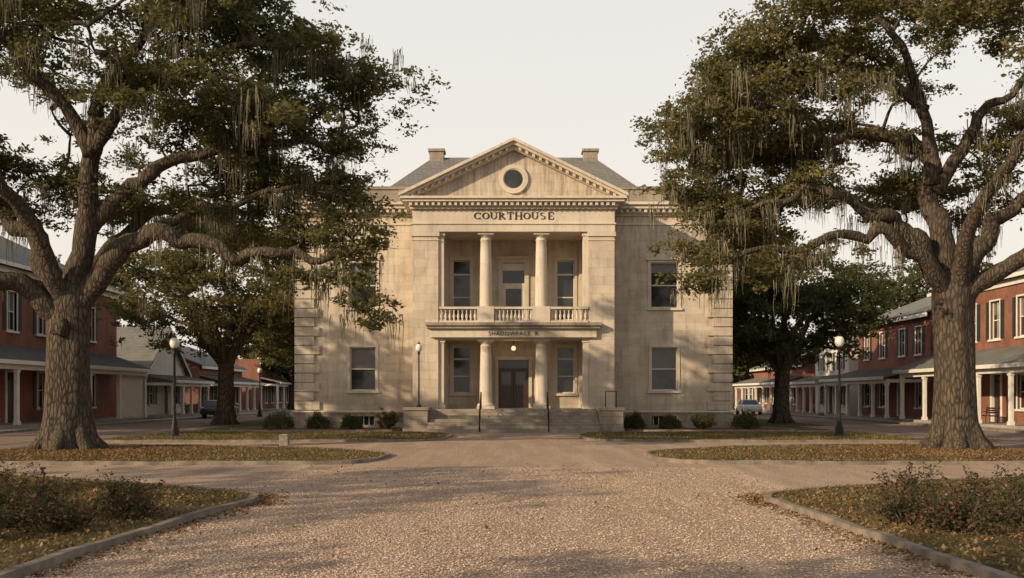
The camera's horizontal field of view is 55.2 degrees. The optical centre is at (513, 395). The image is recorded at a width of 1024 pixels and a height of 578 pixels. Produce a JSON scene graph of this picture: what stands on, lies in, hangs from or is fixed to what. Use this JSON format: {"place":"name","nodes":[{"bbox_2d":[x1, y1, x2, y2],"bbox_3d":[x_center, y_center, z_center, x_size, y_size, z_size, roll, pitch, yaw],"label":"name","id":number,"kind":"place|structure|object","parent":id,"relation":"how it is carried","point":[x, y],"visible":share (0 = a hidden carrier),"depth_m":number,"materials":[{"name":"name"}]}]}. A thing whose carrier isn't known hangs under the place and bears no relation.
{"place":"outdoors","nodes":[
{"label":"outdoors","id":0,"kind":"place"},
{"bbox_2d":[0,426,226,448],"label":"verge path","id":1,"kind":"structure","parent":0,"point":[19,445],"depth_m":48.34,"materials":[{"name":"grey concrete"}]},
{"bbox_2d":[0,472,249,570],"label":"lawn","id":2,"kind":"structure","parent":0,"point":[2,558],"depth_m":13.78,"materials":[{"name":"plant"}]},
{"bbox_2d":[0,466,25,516],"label":"azalea shrub","id":3,"kind":"object","parent":2,"relation":"on","point":[4,489],"visible":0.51,"depth_m":13.65,"materials":[{"name":"green plant"}]},
{"bbox_2d":[0,456,30,501],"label":"azalea shrub","id":4,"kind":"object","parent":2,"relation":"on","point":[5,478],"visible":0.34,"depth_m":15.79,"materials":[{"name":"green plant"}]},
{"bbox_2d":[0,480,58,529],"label":"azalea shrub","id":5,"kind":"object","parent":2,"relation":"on","point":[12,519],"visible":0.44,"depth_m":13.28,"materials":[{"name":"green plant"}]},
{"bbox_2d":[0,462,79,510],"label":"azalea shrub","id":6,"kind":"object","parent":2,"relation":"on","point":[41,490],"visible":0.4,"depth_m":14.94,"materials":[{"name":"green plant"}]},
{"bbox_2d":[0,483,111,534],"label":"azalea shrub","id":7,"kind":"object","parent":2,"relation":"on","point":[65,522],"visible":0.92,"depth_m":12.89,"materials":[{"name":"green plant"}]},
{"bbox_2d":[85,465,164,516],"bbox_3d":[-5.865,1.475,14.804,0.800,0.821,1.248,0,0,38],"label":"azalea shrub","id":8,"kind":"object","parent":2,"relation":"on","point":[113,492],"visible":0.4,"depth_m":14.68,"materials":[{"name":"green plant"}]},
{"bbox_2d":[87,476,164,520],"bbox_3d":[-5.583,1.592,14.426,1.058,0.711,1.400,0,0,0],"label":"azalea shrub","id":9,"kind":"object","parent":2,"relation":"on","point":[129,509],"visible":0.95,"depth_m":14.21,"materials":[{"name":"green plant"}]},
{"bbox_2d":[0,412,293,444],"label":"street","id":10,"kind":"structure","parent":0,"point":[16,437],"depth_m":57.19,"materials":[{"name":"grey asphalt"}]},
{"bbox_2d":[200,400,238,418],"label":"parked car","id":11,"kind":"object","parent":10,"relation":"on","point":[208,408],"visible":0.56,"depth_m":78.30,"materials":[{"name":"paint"}]},
{"bbox_2d":[0,410,293,430],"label":"sidewalk","id":12,"kind":"structure","parent":0,"point":[131,421],"depth_m":66.22,"materials":[{"name":"concrete"}]},
{"bbox_2d":[146,380,214,414],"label":"porch columns","id":13,"kind":"structure","parent":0,"point":[182,384],"depth_m":84.38,"materials":[{"name":"white wood"}]},
{"bbox_2d":[147,374,213,381],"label":"porch roof","id":14,"kind":"structure","parent":13,"relation":"on","point":[168,377],"depth_m":83.16,"materials":[{"name":"grey metal"}]},
{"bbox_2d":[0,443,387,461],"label":"lawn","id":15,"kind":"structure","parent":0,"point":[278,457],"depth_m":29.05,"materials":[{"name":"green plant"}]},
{"bbox_2d":[101,430,448,439],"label":"lawn","id":16,"kind":"structure","parent":0,"point":[416,436],"depth_m":43.12,"materials":[{"name":"green plant"}]},
{"bbox_2d":[168,333,180,436],"bbox_3d":[-15.000,-0.415,43.300,0.520,4.630,0.507,0,0,0],"label":"street lamp","id":17,"kind":"object","parent":16,"relation":"on","point":[174,346],"visible":0.94,"depth_m":43.24,"materials":[{"name":"black metal"}]},
{"bbox_2d":[0,431,1023,577],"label":"gravel path","id":18,"kind":"structure","parent":0,"point":[462,452],"depth_m":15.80,"materials":[{"name":"beige gravel"}]},
{"bbox_2d":[0,473,258,577],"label":"lawn curb","id":19,"kind":"structure","parent":18,"relation":"on","point":[48,561],"depth_m":12.43,"materials":[{"name":"concrete"}]},
{"bbox_2d":[0,444,390,464],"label":"lawn curb","id":20,"kind":"structure","parent":18,"relation":"on","point":[352,461],"depth_m":26.57,"materials":[{"name":"concrete"}]},
{"bbox_2d":[102,431,452,441],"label":"lawn curb","id":21,"kind":"structure","parent":18,"relation":"on","point":[450,435],"depth_m":39.47,"materials":[{"name":"concrete"}]},
{"bbox_2d":[0,431,1023,577],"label":"fallen leaves","id":22,"kind":"object","parent":18,"relation":"on","point":[758,501],"visible":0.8,"depth_m":18.32,"materials":[{"name":"brown plant"}]},
{"bbox_2d":[576,431,923,441],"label":"lawn curb","id":23,"kind":"structure","parent":18,"relation":"on","point":[699,440],"depth_m":39.45,"materials":[{"name":"concrete"}]},
{"bbox_2d":[644,443,1023,464],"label":"lawn curb","id":24,"kind":"structure","parent":18,"relation":"on","point":[781,462],"depth_m":26.70,"materials":[{"name":"concrete"}]},
{"bbox_2d":[764,476,1020,577],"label":"lawn curb","id":25,"kind":"structure","parent":18,"relation":"on","point":[976,570],"depth_m":12.28,"materials":[{"name":"concrete"}]},
{"bbox_2d":[0,0,1023,358],"label":"sky","id":26,"kind":"structure","parent":0,"point":[561,78],"materials":[{"name":"white"}]},
{"bbox_2d":[4,411,1022,444],"bbox_3d":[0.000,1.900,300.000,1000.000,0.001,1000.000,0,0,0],"label":"ground","id":27,"kind":"structure","parent":0,"point":[259,423],"depth_m":61.35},
{"bbox_2d":[0,263,116,422],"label":"walls","id":28,"kind":"structure","parent":27,"relation":"on","point":[107,387],"depth_m":60.99,"materials":[{"name":"red brick"}]},
{"bbox_2d":[7,380,13,422],"bbox_3d":[-29.758,0.360,57.700,0.085,2.520,1.040,0,0,0],"label":"door","id":29,"kind":"structure","parent":28,"relation":"attached to","point":[10,401],"depth_m":57.82,"materials":[{"name":"brown wood"}]},
{"bbox_2d":[8,292,91,407],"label":"window frames","id":30,"kind":"structure","parent":28,"relation":"attached to","point":[39,333],"depth_m":61.34,"materials":[{"name":"beige wood"}]},
{"bbox_2d":[7,312,90,406],"bbox_3d":[-29.775,-2.650,59.550,0.070,6.900,19.080,0,0,0],"label":"window glass","id":31,"kind":"object","parent":30,"relation":"in","point":[10,327],"visible":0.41,"depth_m":58.21,"materials":[{"name":"black glass"}]},
{"bbox_2d":[2,290,97,407],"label":"shutters","id":32,"kind":"object","parent":28,"relation":"attached to","point":[4,310],"visible":0.44,"depth_m":60.28,"materials":[{"name":"paint"}]},
{"bbox_2d":[0,236,115,288],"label":"roof","id":33,"kind":"structure","parent":28,"relation":"on","point":[22,257],"depth_m":62.33,"materials":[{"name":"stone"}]},
{"bbox_2d":[0,259,124,422],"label":"trim","id":34,"kind":"structure","parent":28,"relation":"attached to","point":[3,268],"depth_m":58.60,"materials":[{"name":"white paint"}]},
{"bbox_2d":[0,417,145,429],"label":"porch floor","id":35,"kind":"structure","parent":27,"relation":"on","point":[39,423],"depth_m":58.06,"materials":[{"name":"concrete"}]},
{"bbox_2d":[0,359,153,424],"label":"porch columns","id":36,"kind":"structure","parent":35,"relation":"on","point":[17,366],"depth_m":62.09,"materials":[{"name":"white wood"}]},
{"bbox_2d":[0,344,150,368],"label":"porch roof","id":37,"kind":"structure","parent":36,"relation":"on","point":[13,352],"depth_m":59.10,"materials":[{"name":"grey metal"}]},
{"bbox_2d":[56,254,169,326],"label":"oak tree","id":38,"kind":"object","parent":27,"relation":"on","point":[114,282],"visible":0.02,"depth_m":92.92,"materials":[{"name":"green plant"}]},
{"bbox_2d":[0,410,296,433],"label":"street curb","id":39,"kind":"structure","parent":27,"relation":"on","point":[27,430],"depth_m":65.25,"materials":[{"name":"concrete"}]},
{"bbox_2d":[121,336,184,416],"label":"walls","id":40,"kind":"structure","parent":27,"relation":"on","point":[131,396],"depth_m":81.65,"materials":[{"name":"beige paint"}]},
{"bbox_2d":[117,327,191,375],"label":"roof","id":41,"kind":"structure","parent":40,"relation":"on","point":[133,348],"depth_m":82.77,"materials":[{"name":"metal"}]},
{"bbox_2d":[147,329,191,413],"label":"trim","id":42,"kind":"structure","parent":40,"relation":"attached to","point":[167,399],"depth_m":85.52,"materials":[{"name":"white paint"}]},
{"bbox_2d":[146,413,208,417],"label":"porch floor","id":43,"kind":"structure","parent":27,"relation":"on","point":[178,415],"depth_m":82.00,"materials":[{"name":"concrete"}]},
{"bbox_2d":[91,199,296,424],"bbox_3d":[-19.237,-5.417,63.800,17.434,14.973,16.644,0,0,0],"label":"live oak tree","id":44,"kind":"object","parent":27,"relation":"on","point":[208,319],"visible":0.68,"depth_m":62.13,"materials":[{"name":"green plant"}]},
{"bbox_2d":[179,346,265,413],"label":"brick shop","id":45,"kind":"structure","parent":27,"relation":"on","point":[198,370],"depth_m":99.50,"materials":[{"name":"brick"}]},
{"bbox_2d":[0,0,451,450],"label":"live oak tree","id":46,"kind":"object","parent":27,"relation":"on","point":[258,113],"visible":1,"depth_m":32.48,"materials":[{"name":"green plant"}]},
{"bbox_2d":[235,358,292,410],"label":"brick shop","id":47,"kind":"structure","parent":27,"relation":"on","point":[275,393],"depth_m":116.54,"materials":[{"name":"brick"}]},
{"bbox_2d":[236,260,296,363],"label":"live oak tree","id":48,"kind":"object","parent":27,"relation":"on","point":[262,334],"visible":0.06,"depth_m":82.84,"materials":[{"name":"green plant"}]},
{"bbox_2d":[238,326,296,409],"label":"oak tree","id":49,"kind":"object","parent":27,"relation":"on","point":[285,369],"visible":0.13,"depth_m":119.64,"materials":[{"name":"green plant"}]},
{"bbox_2d":[230,427,403,431],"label":"planting bed curb","id":50,"kind":"structure","parent":27,"relation":"on","point":[401,429],"depth_m":50.97,"materials":[{"name":"concrete"}]},
{"bbox_2d":[233,428,400,429],"bbox_3d":[-10.446,1.820,52.839,8.907,0.001,3.722,0,0,0],"label":"planting bed","id":51,"kind":"object","parent":50,"relation":"in","point":[312,428],"visible":0.71,"depth_m":51.92,"materials":[{"name":"brown soil"}]},
{"bbox_2d":[262,407,295,428],"bbox_3d":[-12.590,1.238,52.743,1.896,1.234,1.989,0,0,0],"label":"boxwood shrub","id":52,"kind":"object","parent":51,"relation":"on","point":[276,420],"visible":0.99,"depth_m":52.37,"materials":[{"name":"green plant"}]},
{"bbox_2d":[304,410,331,428],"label":"boxwood shrub","id":53,"kind":"object","parent":51,"relation":"on","point":[322,422],"visible":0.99,"depth_m":52.69,"materials":[{"name":"green plant"}]},
{"bbox_2d":[339,413,365,428],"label":"boxwood shrub","id":54,"kind":"object","parent":51,"relation":"on","point":[354,423],"visible":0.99,"depth_m":52.11,"materials":[{"name":"green plant"}]},
{"bbox_2d":[374,407,402,428],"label":"boxwood shrub","id":55,"kind":"object","parent":51,"relation":"in","point":[390,421],"visible":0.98,"depth_m":52.45,"materials":[{"name":"green plant"}]},
{"bbox_2d":[292,137,734,432],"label":"courthouse","id":56,"kind":"structure","parent":27,"relation":"on","point":[519,278],"depth_m":54.88,"materials":[{"name":"beige stone"}]},
{"bbox_2d":[498,360,528,407],"bbox_3d":[0.000,-0.635,55.660,1.720,2.730,0.120,0,0,0],"label":"door","id":57,"kind":"structure","parent":56,"relation":"in","point":[505,392],"depth_m":55.63,"materials":[{"name":"brown wood"}]},
{"bbox_2d":[504,170,522,187],"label":"round window glass","id":58,"kind":"structure","parent":56,"relation":"in","point":[513,178],"depth_m":52.56,"materials":[{"name":"grey glass"}]},
{"bbox_2d":[349,261,677,424],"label":"window frames","id":59,"kind":"structure","parent":56,"relation":"in","point":[506,266],"depth_m":55.60,"materials":[{"name":"paint"}]},
{"bbox_2d":[350,262,676,424],"bbox_3d":[0.000,-2.985,55.445,18.500,9.330,0.530,0,0,0],"label":"window glass","id":60,"kind":"structure","parent":56,"relation":"in","point":[660,295],"depth_m":55.66,"materials":[{"name":"grey glass"}]},
{"bbox_2d":[624,427,796,431],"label":"planting bed curb","id":61,"kind":"structure","parent":27,"relation":"on","point":[790,430],"depth_m":50.97,"materials":[{"name":"concrete"}]},
{"bbox_2d":[625,428,789,429],"bbox_3d":[10.451,1.820,52.824,8.905,0.001,3.753,0,0,0],"label":"planting bed","id":62,"kind":"object","parent":61,"relation":"in","point":[715,429],"visible":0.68,"depth_m":51.92,"materials":[{"name":"brown soil"}]},
{"bbox_2d":[623,410,646,428],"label":"boxwood shrub","id":63,"kind":"object","parent":62,"relation":"on","point":[635,422],"visible":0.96,"depth_m":52.70,"materials":[{"name":"green plant"}]},
{"bbox_2d":[658,414,682,428],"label":"boxwood shrub","id":64,"kind":"object","parent":62,"relation":"on","point":[669,421],"visible":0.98,"depth_m":52.29,"materials":[{"name":"green plant"}]},
{"bbox_2d":[690,413,716,428],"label":"boxwood shrub","id":65,"kind":"object","parent":62,"relation":"on","point":[703,421],"visible":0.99,"depth_m":52.33,"materials":[{"name":"green plant"}]},
{"bbox_2d":[728,408,760,428],"bbox_3d":[12.590,1.251,52.954,1.836,1.209,1.892,0,0,0],"label":"boxwood shrub","id":66,"kind":"object","parent":62,"relation":"on","point":[743,419],"visible":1,"depth_m":52.65,"materials":[{"name":"green plant"}]},
{"bbox_2d":[730,312,761,409],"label":"oak tree","id":67,"kind":"object","parent":27,"relation":"on","point":[742,374],"visible":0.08,"depth_m":123.32,"materials":[{"name":"green plant"}]},
{"bbox_2d":[733,348,814,411],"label":"brick shop","id":68,"kind":"structure","parent":27,"relation":"on","point":[763,391],"depth_m":106.45,"materials":[{"name":"brick"}]},
{"bbox_2d":[730,228,909,422],"bbox_3d":[18.063,-4.708,67.044,15.964,13.556,15.504,0,0,0],"label":"live oak tree","id":69,"kind":"object","parent":27,"relation":"on","point":[780,356],"visible":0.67,"depth_m":64.81,"materials":[{"name":"green plant"}]},
{"bbox_2d":[630,0,1023,449],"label":"live oak tree","id":70,"kind":"object","parent":27,"relation":"on","point":[954,277],"visible":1,"depth_m":32.83,"materials":[{"name":"green plant"}]},
{"bbox_2d":[815,337,857,413],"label":"walls","id":71,"kind":"structure","parent":27,"relation":"on","point":[851,366],"depth_m":87.54,"materials":[{"name":"white paint"}]},
{"bbox_2d":[818,324,843,412],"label":"trim","id":72,"kind":"structure","parent":71,"relation":"attached to","point":[829,396],"depth_m":91.72,"materials":[{"name":"white paint"}]},
{"bbox_2d":[818,353,844,404],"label":"shutters","id":73,"kind":"object","parent":72,"relation":"attached to","point":[833,369],"visible":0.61,"depth_m":91.13,"materials":[{"name":"paint"}]},
{"bbox_2d":[825,414,920,420],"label":"porch floor","id":74,"kind":"structure","parent":27,"relation":"on","point":[881,417],"depth_m":74.41,"materials":[{"name":"concrete"}]},
{"bbox_2d":[730,410,1023,432],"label":"street curb","id":75,"kind":"structure","parent":27,"relation":"on","point":[998,430],"depth_m":65.08,"materials":[{"name":"concrete"}]},
{"bbox_2d":[866,250,995,313],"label":"oak tree","id":76,"kind":"object","parent":27,"relation":"on","point":[911,280],"visible":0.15,"depth_m":92.87,"materials":[{"name":"green plant"}]},
{"bbox_2d":[900,419,1023,428],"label":"porch floor","id":77,"kind":"structure","parent":27,"relation":"on","point":[1002,425],"depth_m":55.31,"materials":[{"name":"concrete"}]},
{"bbox_2d":[892,362,1023,425],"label":"porch columns","id":78,"kind":"structure","parent":77,"relation":"on","point":[1010,369],"depth_m":55.85,"materials":[{"name":"white wood"}]},
{"bbox_2d":[893,346,1023,370],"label":"porch roof","id":79,"kind":"structure","parent":78,"relation":"on","point":[1010,354],"depth_m":56.55,"materials":[{"name":"grey metal"}]},
{"bbox_2d":[975,275,1023,423],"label":"walls","id":80,"kind":"structure","parent":27,"relation":"on","point":[1007,294],"depth_m":58.33,"materials":[{"name":"red brick"}]},
{"bbox_2d":[927,270,1023,421],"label":"trim","id":81,"kind":"structure","parent":80,"relation":"attached to","point":[1009,282],"depth_m":58.57,"materials":[{"name":"white paint"}]},
{"bbox_2d":[977,297,1015,408],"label":"shutters","id":82,"kind":"object","parent":81,"relation":"attached to","point":[1001,319],"visible":0.32,"depth_m":58.36,"materials":[{"name":"paint"}]},
{"bbox_2d":[994,382,999,421],"bbox_3d":[29.358,0.410,59.200,0.085,2.420,1.040,0,0,0],"label":"door","id":83,"kind":"structure","parent":80,"relation":"attached to","point":[996,394],"depth_m":59.41,"materials":[{"name":"brown wood"}]},
{"bbox_2d":[975,314,1023,407],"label":"window glass","id":84,"kind":"object","parent":80,"relation":"in","point":[996,335],"visible":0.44,"depth_m":59.30,"materials":[{"name":"grey glass"}]},
{"bbox_2d":[580,430,922,439],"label":"lawn","id":85,"kind":"structure","parent":0,"point":[742,437],"depth_m":43.12,"materials":[{"name":"plant"}]},
{"bbox_2d":[834,332,844,435],"bbox_3d":[14.650,-0.465,44.000,0.520,4.730,0.507,0,0,0],"label":"street lamp","id":86,"kind":"object","parent":85,"relation":"on","point":[839,344],"visible":0.96,"depth_m":43.94,"materials":[{"name":"black metal"}]},
{"bbox_2d":[790,381,844,412],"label":"porch columns","id":87,"kind":"structure","parent":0,"point":[804,385],"depth_m":90.19,"materials":[{"name":"white wood"}]},
{"bbox_2d":[649,443,1023,460],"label":"lawn","id":88,"kind":"structure","parent":0,"point":[679,453],"depth_m":29.54,"materials":[{"name":"plant"}]},
{"bbox_2d":[819,376,927,417],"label":"porch columns","id":89,"kind":"structure","parent":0,"point":[860,381],"depth_m":75.28,"materials":[{"name":"white wood"}]},
{"bbox_2d":[819,367,899,379],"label":"porch roof","id":90,"kind":"structure","parent":89,"relation":"on","point":[885,372],"depth_m":76.75,"materials":[{"name":"grey metal"}]},
{"bbox_2d":[733,412,1023,444],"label":"street","id":91,"kind":"structure","parent":0,"point":[1006,437],"depth_m":57.19,"materials":[{"name":"grey asphalt"}]},
{"bbox_2d":[735,400,761,414],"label":"parked car","id":92,"kind":"object","parent":91,"relation":"on","point":[753,406],"visible":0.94,"depth_m":93.86,"materials":[{"name":"paint"}]},
{"bbox_2d":[733,410,1023,430],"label":"sidewalk","id":93,"kind":"structure","parent":0,"point":[895,421],"depth_m":68.83,"materials":[{"name":"concrete"}]},
{"bbox_2d":[858,311,933,418],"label":"walls","id":94,"kind":"structure","parent":0,"point":[891,360],"depth_m":75.06,"materials":[{"name":"red brick"}]},
{"bbox_2d":[856,312,926,415],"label":"trim","id":95,"kind":"structure","parent":94,"relation":"attached to","point":[899,356],"depth_m":75.15,"materials":[{"name":"white paint"}]},
{"bbox_2d":[862,326,924,406],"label":"shutters","id":96,"kind":"object","parent":95,"relation":"attached to","point":[906,352],"visible":0.69,"depth_m":75.14,"materials":[{"name":"paint"}]},
{"bbox_2d":[868,332,920,405],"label":"window glass","id":97,"kind":"object","parent":94,"relation":"in","point":[902,354],"visible":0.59,"depth_m":74.94,"materials":[{"name":"grey glass"}]},
{"bbox_2d":[867,327,921,407],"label":"window frames","id":98,"kind":"structure","parent":94,"relation":"attached to","point":[902,355],"depth_m":74.84,"materials":[{"name":"beige wood"}]},
{"bbox_2d":[877,297,931,319],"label":"roof","id":99,"kind":"structure","parent":94,"relation":"on","point":[923,305],"depth_m":77.21,"materials":[{"name":"metal"}]},
{"bbox_2d":[772,476,1023,577],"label":"lawn","id":100,"kind":"structure","parent":0,"point":[1004,539],"depth_m":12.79,"materials":[{"name":"plant"}]},
{"bbox_2d":[860,479,936,525],"bbox_3d":[5.482,1.553,13.880,0.953,0.737,1.226,0,0,-41],"label":"azalea shrub","id":101,"kind":"object","parent":100,"relation":"on","point":[896,511],"visible":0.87,"depth_m":13.78,"materials":[{"name":"green plant"}]},
{"bbox_2d":[866,455,950,511],"bbox_3d":[6.215,1.454,15.344,1.259,1.017,1.221,0,0,42],"label":"azalea shrub","id":102,"kind":"object","parent":100,"relation":"on","point":[914,481],"visible":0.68,"depth_m":15.30,"materials":[{"name":"green plant"}]},
{"bbox_2d":[904,481,1018,535],"bbox_3d":[5.960,1.523,12.947,1.332,0.736,0.983,0,0,38],"label":"azalea shrub","id":103,"kind":"object","parent":100,"relation":"on","point":[945,513],"visible":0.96,"depth_m":12.95,"materials":[{"name":"green plant"}]},
{"bbox_2d":[926,477,1018,524],"bbox_3d":[6.388,1.502,13.723,1.253,0.782,1.287,0,0,44],"label":"azalea shrub","id":104,"kind":"object","parent":100,"relation":"on","point":[983,489],"visible":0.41,"depth_m":13.60,"materials":[{"name":"green plant"}]},
{"bbox_2d":[929,464,1023,522],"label":"azalea shrub","id":105,"kind":"object","parent":100,"relation":"on","point":[976,475],"visible":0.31,"depth_m":14.18,"materials":[{"name":"green plant"}]},
{"bbox_2d":[978,484,1023,538],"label":"azalea shrub","id":106,"kind":"object","parent":100,"relation":"on","point":[1015,514],"visible":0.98,"depth_m":12.66,"materials":[{"name":"green plant"}]},
{"bbox_2d":[987,463,1023,507],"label":"azalea shrub","id":107,"kind":"object","parent":100,"relation":"on","point":[1010,478],"visible":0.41,"depth_m":15.01,"materials":[{"name":"green plant"}]},
{"bbox_2d":[800,426,1023,448],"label":"verge path","id":108,"kind":"structure","parent":0,"point":[997,444],"depth_m":48.34,"materials":[{"name":"grey concrete"}]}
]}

